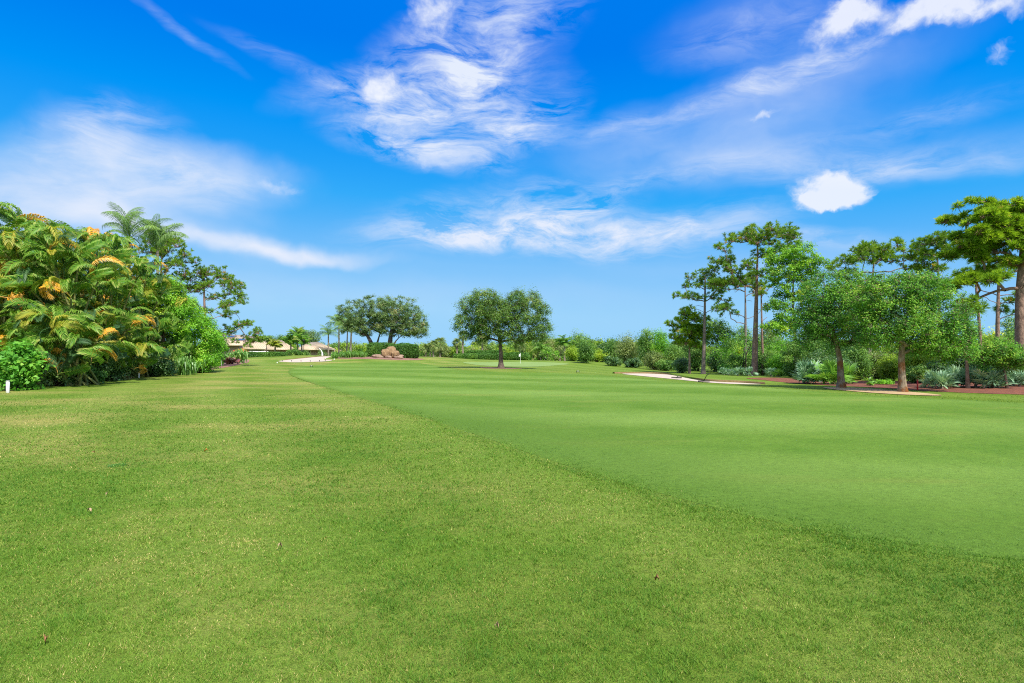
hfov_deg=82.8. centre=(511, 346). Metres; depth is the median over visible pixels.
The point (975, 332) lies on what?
treeline tree
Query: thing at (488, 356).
clipped hedge
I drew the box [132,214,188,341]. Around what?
queen palm
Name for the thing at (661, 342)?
treeline tree
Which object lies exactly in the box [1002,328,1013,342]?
woodland bush
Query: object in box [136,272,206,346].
broadleaf tree
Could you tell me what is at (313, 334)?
broadleaf tree
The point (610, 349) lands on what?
treeline tree
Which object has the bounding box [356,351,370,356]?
ornamental grass
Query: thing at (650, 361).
treeline bush
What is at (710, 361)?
treeline bush
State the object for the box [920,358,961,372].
woodland bush
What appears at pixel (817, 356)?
woodland bush
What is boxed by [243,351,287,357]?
clipped hedge
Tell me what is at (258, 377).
ground
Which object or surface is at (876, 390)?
sand path
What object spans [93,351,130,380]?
broadleaf shrub
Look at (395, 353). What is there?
boulder
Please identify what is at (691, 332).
oak tree
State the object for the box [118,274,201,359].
areca palm
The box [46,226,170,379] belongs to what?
areca palm
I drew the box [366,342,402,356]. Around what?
clipped hedge
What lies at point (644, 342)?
treeline tree
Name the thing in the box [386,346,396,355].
boulder
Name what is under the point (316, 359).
bunker sand
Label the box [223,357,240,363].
red leaf plant
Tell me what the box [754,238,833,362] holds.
maple tree
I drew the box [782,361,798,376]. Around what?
woodland bush
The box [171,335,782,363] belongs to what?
woods
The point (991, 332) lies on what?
woodland bush
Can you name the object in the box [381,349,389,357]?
boulder
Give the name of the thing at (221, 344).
broadleaf shrub
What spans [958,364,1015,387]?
saw palmetto
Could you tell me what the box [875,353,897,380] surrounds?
woodland bush
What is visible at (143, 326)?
broadleaf tree
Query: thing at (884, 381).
woodland bush
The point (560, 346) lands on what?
cabbage palm
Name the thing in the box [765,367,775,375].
saw palmetto
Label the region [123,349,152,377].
broadleaf shrub
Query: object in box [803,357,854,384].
saw palmetto
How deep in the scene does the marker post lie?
20.97 m
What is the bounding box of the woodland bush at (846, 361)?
[816,352,857,379]
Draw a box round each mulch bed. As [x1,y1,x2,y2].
[211,359,248,368]
[339,357,423,359]
[748,378,1023,393]
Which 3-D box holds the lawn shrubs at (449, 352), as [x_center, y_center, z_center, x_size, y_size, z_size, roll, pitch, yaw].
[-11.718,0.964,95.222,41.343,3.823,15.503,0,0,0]
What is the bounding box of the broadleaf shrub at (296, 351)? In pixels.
[286,348,306,355]
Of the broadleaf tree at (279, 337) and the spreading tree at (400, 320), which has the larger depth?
the broadleaf tree at (279, 337)
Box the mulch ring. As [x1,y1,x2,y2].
[487,367,520,368]
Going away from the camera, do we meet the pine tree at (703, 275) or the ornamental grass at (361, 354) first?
the pine tree at (703, 275)
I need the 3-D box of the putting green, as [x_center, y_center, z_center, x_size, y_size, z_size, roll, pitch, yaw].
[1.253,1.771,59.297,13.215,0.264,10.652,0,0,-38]
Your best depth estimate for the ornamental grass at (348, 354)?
62.85 m
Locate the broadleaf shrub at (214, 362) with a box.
[183,353,222,372]
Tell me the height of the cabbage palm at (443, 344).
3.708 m
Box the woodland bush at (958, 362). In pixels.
[944,354,973,378]
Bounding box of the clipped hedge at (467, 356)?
[452,353,477,358]
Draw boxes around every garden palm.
[266,338,282,351]
[278,333,296,349]
[286,326,309,349]
[288,332,311,351]
[529,342,550,359]
[553,334,577,360]
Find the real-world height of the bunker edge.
0.240 m
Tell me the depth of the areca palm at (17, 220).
25.65 m
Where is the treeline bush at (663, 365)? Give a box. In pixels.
[654,359,675,370]
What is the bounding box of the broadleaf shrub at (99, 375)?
[72,363,107,383]
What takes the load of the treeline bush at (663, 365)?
on the ground at (258, 377)
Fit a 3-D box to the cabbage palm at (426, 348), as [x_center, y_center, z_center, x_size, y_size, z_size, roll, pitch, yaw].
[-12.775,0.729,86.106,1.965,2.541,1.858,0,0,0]
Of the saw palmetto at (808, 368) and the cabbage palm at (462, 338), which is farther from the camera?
the cabbage palm at (462, 338)
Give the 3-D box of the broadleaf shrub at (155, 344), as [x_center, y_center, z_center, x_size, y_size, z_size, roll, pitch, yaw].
[-21.922,0.451,35.254,2.762,2.646,3.390,0,0,-22]
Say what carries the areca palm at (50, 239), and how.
on the ground at (258, 377)
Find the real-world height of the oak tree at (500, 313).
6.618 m
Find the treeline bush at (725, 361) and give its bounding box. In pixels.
[717,358,740,372]
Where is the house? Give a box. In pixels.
[223,335,336,356]
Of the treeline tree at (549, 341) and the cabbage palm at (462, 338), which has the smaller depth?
the cabbage palm at (462, 338)
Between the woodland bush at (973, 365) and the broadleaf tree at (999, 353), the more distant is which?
the woodland bush at (973, 365)
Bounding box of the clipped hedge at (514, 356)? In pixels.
[503,352,529,359]
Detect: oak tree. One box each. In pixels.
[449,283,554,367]
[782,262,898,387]
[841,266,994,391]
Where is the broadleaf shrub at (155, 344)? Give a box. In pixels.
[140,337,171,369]
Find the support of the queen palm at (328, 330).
on the ground at (258, 377)
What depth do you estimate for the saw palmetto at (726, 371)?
43.66 m
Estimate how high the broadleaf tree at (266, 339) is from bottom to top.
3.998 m
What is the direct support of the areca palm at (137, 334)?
on the ground at (258, 377)
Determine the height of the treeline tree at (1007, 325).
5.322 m
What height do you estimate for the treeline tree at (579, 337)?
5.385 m
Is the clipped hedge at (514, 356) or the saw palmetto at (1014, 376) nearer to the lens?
the saw palmetto at (1014, 376)
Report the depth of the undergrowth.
48.80 m
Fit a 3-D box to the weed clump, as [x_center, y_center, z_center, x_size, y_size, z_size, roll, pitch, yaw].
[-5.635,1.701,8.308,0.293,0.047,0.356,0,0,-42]
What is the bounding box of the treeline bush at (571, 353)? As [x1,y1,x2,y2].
[564,345,578,360]
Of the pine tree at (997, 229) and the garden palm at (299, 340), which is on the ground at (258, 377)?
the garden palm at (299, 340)
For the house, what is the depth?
95.30 m
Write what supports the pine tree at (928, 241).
on the ground at (258, 377)
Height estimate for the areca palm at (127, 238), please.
8.759 m
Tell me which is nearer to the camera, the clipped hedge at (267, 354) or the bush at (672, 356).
the bush at (672, 356)
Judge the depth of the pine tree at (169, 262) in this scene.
43.76 m
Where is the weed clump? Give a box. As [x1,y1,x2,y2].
[106,463,125,467]
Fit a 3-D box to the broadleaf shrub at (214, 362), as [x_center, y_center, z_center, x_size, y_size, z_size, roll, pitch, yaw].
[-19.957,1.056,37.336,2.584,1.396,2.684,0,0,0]
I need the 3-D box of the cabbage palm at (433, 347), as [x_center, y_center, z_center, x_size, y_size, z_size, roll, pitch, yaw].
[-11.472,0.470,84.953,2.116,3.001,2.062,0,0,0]
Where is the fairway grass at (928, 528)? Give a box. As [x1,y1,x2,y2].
[336,387,1023,559]
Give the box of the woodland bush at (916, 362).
[893,346,940,371]
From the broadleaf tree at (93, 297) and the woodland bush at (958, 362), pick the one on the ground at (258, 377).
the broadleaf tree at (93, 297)
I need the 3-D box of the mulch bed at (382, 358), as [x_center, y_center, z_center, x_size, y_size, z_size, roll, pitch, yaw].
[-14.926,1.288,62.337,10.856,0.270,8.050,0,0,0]
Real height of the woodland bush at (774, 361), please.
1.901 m
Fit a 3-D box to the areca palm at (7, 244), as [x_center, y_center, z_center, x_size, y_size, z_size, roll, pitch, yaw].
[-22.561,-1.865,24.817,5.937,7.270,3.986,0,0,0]
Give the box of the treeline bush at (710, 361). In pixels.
[705,345,727,371]
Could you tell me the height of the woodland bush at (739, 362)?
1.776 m
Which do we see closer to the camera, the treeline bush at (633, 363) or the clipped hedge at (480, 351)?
the treeline bush at (633, 363)
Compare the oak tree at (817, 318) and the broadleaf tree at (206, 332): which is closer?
the oak tree at (817, 318)
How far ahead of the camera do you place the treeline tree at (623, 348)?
71.36 m
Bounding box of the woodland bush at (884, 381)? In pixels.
[875,378,894,384]
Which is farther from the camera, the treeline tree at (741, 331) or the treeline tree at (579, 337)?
the treeline tree at (579, 337)
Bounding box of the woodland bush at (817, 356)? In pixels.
[801,348,832,373]
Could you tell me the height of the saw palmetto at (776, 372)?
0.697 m
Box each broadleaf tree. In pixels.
[42,272,118,362]
[97,294,166,356]
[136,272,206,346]
[159,294,229,365]
[256,335,274,351]
[275,335,293,344]
[293,326,321,345]
[702,317,740,350]
[779,332,822,367]
[970,334,1023,387]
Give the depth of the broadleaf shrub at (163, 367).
32.89 m
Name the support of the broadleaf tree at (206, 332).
on the ground at (258, 377)
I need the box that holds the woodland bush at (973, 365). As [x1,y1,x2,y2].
[961,360,993,378]
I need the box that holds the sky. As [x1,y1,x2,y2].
[0,0,1023,346]
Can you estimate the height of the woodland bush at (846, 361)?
1.815 m
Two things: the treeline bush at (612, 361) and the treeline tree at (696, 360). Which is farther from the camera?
the treeline bush at (612, 361)
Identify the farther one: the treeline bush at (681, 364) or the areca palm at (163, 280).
the treeline bush at (681, 364)
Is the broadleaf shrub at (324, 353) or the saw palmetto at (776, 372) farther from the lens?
the broadleaf shrub at (324, 353)
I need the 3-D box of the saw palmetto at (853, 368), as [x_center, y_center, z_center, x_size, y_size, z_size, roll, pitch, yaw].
[17.253,1.408,30.122,1.427,1.294,1.801,0,0,15]
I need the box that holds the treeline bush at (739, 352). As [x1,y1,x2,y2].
[732,345,747,356]
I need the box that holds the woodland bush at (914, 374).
[905,364,930,382]
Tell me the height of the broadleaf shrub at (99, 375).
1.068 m
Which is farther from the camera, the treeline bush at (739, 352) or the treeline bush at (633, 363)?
the treeline bush at (633, 363)
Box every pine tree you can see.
[136,227,202,340]
[169,263,263,347]
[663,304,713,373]
[672,267,731,373]
[704,220,802,375]
[706,273,771,354]
[751,285,770,374]
[824,236,936,377]
[903,230,973,359]
[933,195,1023,363]
[954,291,990,387]
[964,256,992,349]
[981,263,1016,338]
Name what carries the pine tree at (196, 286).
on the mulch bed at (225, 365)
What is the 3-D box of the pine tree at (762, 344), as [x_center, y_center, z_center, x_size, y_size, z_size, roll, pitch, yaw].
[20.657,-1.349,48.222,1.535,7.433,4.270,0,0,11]
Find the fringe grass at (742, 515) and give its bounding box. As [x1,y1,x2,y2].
[297,376,1023,576]
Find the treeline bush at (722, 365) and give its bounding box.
[717,363,730,373]
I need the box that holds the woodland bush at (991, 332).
[975,325,1003,344]
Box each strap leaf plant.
[174,353,205,374]
[226,348,252,362]
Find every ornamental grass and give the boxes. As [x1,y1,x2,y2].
[327,351,339,358]
[338,352,345,357]
[344,350,353,357]
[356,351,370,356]
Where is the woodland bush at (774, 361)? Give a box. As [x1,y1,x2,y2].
[764,353,791,375]
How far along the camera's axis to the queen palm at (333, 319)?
85.92 m
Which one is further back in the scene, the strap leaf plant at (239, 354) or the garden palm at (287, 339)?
the garden palm at (287, 339)
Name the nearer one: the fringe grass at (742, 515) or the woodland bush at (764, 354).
the fringe grass at (742, 515)
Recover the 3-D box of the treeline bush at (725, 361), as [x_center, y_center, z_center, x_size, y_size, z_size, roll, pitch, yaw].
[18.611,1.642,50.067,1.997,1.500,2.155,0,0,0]
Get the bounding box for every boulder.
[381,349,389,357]
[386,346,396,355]
[391,351,399,357]
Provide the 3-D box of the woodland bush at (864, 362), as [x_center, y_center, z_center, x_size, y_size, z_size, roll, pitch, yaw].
[20.805,0.908,34.987,1.883,2.314,2.310,0,0,0]
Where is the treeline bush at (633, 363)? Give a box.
[624,356,643,367]
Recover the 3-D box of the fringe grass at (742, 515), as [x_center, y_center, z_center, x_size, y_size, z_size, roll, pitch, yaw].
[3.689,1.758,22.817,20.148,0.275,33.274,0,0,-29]
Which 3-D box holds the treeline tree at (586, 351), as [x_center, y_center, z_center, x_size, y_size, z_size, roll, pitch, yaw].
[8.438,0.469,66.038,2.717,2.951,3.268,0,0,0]
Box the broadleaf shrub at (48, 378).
[38,364,86,386]
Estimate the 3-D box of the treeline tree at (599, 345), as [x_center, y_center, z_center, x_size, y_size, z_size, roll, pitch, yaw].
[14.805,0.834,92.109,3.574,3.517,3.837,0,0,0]
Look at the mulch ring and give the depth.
43.97 m
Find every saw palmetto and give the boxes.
[718,367,736,374]
[730,365,758,375]
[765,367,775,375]
[771,368,786,376]
[788,359,821,383]
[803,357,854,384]
[836,361,859,383]
[862,376,876,385]
[918,368,959,388]
[937,364,971,386]
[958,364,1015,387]
[980,370,1011,387]
[1006,370,1023,385]
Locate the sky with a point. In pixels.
(595, 155)
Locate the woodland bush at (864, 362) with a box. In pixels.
[842,344,875,379]
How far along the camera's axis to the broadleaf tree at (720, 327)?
56.52 m
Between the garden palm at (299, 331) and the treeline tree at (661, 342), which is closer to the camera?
the treeline tree at (661, 342)
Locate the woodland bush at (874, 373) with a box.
[866,349,892,378]
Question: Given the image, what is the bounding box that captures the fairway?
[288,362,1023,568]
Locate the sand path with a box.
[823,387,937,394]
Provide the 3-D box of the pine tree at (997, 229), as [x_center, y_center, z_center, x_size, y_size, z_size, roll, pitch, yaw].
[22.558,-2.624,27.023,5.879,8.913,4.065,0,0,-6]
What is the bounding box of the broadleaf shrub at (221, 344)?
[203,329,231,359]
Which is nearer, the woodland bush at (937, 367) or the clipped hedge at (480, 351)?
the woodland bush at (937, 367)
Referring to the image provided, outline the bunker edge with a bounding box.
[615,372,764,383]
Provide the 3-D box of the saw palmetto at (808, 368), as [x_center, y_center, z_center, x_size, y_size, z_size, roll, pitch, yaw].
[15.786,1.272,30.990,2.031,1.501,1.910,0,0,0]
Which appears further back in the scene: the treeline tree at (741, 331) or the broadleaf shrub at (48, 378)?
the treeline tree at (741, 331)
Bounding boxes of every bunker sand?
[280,356,330,361]
[625,373,753,383]
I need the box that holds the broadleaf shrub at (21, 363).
[0,338,55,390]
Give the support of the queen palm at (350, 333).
on the ground at (258, 377)
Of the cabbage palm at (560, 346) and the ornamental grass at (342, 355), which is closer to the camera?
the ornamental grass at (342, 355)
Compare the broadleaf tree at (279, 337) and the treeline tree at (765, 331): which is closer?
the treeline tree at (765, 331)
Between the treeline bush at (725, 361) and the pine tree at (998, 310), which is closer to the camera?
the pine tree at (998, 310)
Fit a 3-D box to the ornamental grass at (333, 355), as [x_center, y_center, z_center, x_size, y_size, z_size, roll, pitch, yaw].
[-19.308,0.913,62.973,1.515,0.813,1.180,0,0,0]
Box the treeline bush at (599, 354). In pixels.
[589,348,608,361]
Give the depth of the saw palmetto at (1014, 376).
25.42 m
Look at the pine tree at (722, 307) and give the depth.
52.87 m
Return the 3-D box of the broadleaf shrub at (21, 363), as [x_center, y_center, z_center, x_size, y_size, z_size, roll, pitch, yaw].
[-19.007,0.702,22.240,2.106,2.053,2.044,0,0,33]
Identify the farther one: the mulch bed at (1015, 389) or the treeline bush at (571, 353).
the treeline bush at (571, 353)
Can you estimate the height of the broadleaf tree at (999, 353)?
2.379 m
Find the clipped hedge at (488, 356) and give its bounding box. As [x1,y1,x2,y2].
[476,352,498,359]
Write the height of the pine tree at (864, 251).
9.205 m
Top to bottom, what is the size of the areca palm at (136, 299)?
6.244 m
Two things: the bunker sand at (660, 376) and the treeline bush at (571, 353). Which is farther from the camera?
the treeline bush at (571, 353)
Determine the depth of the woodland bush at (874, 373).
35.74 m
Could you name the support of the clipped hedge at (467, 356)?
on the ground at (258, 377)
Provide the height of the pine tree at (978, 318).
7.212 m
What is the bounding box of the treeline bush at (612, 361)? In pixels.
[603,356,623,365]
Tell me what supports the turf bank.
on the ground at (258, 377)
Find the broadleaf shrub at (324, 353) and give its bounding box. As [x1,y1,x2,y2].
[317,349,327,355]
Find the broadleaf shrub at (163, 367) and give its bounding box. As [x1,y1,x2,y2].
[141,355,179,376]
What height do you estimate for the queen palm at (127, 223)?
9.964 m
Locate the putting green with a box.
[463,362,566,366]
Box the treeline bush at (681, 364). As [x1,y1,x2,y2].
[670,357,691,372]
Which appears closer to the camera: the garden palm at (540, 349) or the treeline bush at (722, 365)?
the treeline bush at (722, 365)
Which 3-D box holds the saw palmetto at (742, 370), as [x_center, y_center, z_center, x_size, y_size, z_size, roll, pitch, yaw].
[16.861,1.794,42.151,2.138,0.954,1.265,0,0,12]
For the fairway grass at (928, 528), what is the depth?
7.12 m
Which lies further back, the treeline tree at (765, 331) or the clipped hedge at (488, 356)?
the clipped hedge at (488, 356)
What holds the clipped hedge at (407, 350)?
on the mulch bed at (382, 358)
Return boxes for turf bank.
[613,372,694,378]
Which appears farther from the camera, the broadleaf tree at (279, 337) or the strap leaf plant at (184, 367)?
the broadleaf tree at (279, 337)
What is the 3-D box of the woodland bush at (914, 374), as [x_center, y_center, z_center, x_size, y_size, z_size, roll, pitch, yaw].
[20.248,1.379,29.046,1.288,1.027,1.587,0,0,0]
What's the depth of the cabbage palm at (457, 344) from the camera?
89.86 m
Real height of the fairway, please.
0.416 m
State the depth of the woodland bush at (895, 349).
40.06 m
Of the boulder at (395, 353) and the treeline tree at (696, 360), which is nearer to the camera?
the treeline tree at (696, 360)
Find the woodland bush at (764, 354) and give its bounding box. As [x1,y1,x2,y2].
[748,349,781,374]
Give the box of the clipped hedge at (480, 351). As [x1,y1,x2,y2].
[464,350,498,353]
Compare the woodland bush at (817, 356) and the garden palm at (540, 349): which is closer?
the woodland bush at (817, 356)
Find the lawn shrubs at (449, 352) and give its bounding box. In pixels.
[333,342,562,360]
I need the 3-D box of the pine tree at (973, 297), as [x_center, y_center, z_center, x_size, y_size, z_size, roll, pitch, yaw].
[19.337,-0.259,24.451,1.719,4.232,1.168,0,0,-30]
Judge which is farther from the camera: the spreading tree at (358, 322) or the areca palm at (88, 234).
the spreading tree at (358, 322)
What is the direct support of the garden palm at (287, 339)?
on the ground at (258, 377)
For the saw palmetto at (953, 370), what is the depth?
25.51 m
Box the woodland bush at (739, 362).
[734,355,750,373]
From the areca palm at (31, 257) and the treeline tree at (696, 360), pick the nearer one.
the areca palm at (31, 257)
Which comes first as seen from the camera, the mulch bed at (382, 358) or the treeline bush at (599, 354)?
the mulch bed at (382, 358)
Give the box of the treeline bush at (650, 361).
[641,350,666,369]
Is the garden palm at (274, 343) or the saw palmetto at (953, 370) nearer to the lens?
the saw palmetto at (953, 370)
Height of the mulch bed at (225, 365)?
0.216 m
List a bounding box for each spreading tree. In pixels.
[335,295,395,342]
[372,294,430,342]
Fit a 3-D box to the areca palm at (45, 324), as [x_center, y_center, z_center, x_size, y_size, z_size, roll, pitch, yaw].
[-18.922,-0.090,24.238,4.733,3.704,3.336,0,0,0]
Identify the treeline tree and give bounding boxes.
[537,338,556,360]
[565,328,597,361]
[575,339,596,362]
[596,337,621,361]
[596,342,607,361]
[609,331,641,362]
[634,327,656,364]
[649,327,672,359]
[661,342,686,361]
[682,340,708,370]
[731,324,752,348]
[758,323,784,350]
[957,324,986,344]
[1000,314,1014,337]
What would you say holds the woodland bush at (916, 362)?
on the mulch bed at (1015, 389)
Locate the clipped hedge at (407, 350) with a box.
[395,343,419,357]
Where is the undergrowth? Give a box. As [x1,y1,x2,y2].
[530,328,1012,376]
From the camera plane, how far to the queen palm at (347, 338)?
87.95 m
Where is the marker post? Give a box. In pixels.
[6,381,9,392]
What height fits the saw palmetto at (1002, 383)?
0.924 m
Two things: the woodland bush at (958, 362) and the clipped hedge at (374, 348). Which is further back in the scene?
the clipped hedge at (374, 348)
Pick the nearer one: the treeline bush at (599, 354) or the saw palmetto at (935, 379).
the saw palmetto at (935, 379)
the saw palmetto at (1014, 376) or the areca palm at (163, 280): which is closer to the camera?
the saw palmetto at (1014, 376)
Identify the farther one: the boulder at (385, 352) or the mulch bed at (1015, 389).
the boulder at (385, 352)
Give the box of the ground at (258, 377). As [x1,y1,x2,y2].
[0,347,1023,682]
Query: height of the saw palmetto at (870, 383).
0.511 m
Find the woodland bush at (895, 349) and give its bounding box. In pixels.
[878,343,911,354]
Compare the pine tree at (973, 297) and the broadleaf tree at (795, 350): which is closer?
the pine tree at (973, 297)
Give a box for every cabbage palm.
[421,343,429,356]
[428,340,439,356]
[435,337,446,356]
[452,338,461,353]
[458,330,467,352]
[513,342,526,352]
[553,337,563,360]
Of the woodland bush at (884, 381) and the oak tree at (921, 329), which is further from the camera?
the woodland bush at (884, 381)
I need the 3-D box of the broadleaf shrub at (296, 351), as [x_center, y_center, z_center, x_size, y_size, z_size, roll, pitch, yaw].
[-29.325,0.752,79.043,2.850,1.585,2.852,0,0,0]
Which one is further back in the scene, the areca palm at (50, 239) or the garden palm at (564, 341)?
the garden palm at (564, 341)
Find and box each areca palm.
[0,201,96,383]
[0,221,139,383]
[0,231,66,383]
[0,250,117,361]
[0,302,124,385]
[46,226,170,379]
[50,262,147,363]
[57,229,157,353]
[75,313,160,378]
[89,246,189,376]
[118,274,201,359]
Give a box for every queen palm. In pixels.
[101,202,159,340]
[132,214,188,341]
[317,325,340,355]
[326,314,352,355]
[335,316,367,351]
[335,327,359,351]
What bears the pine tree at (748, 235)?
on the ground at (258, 377)

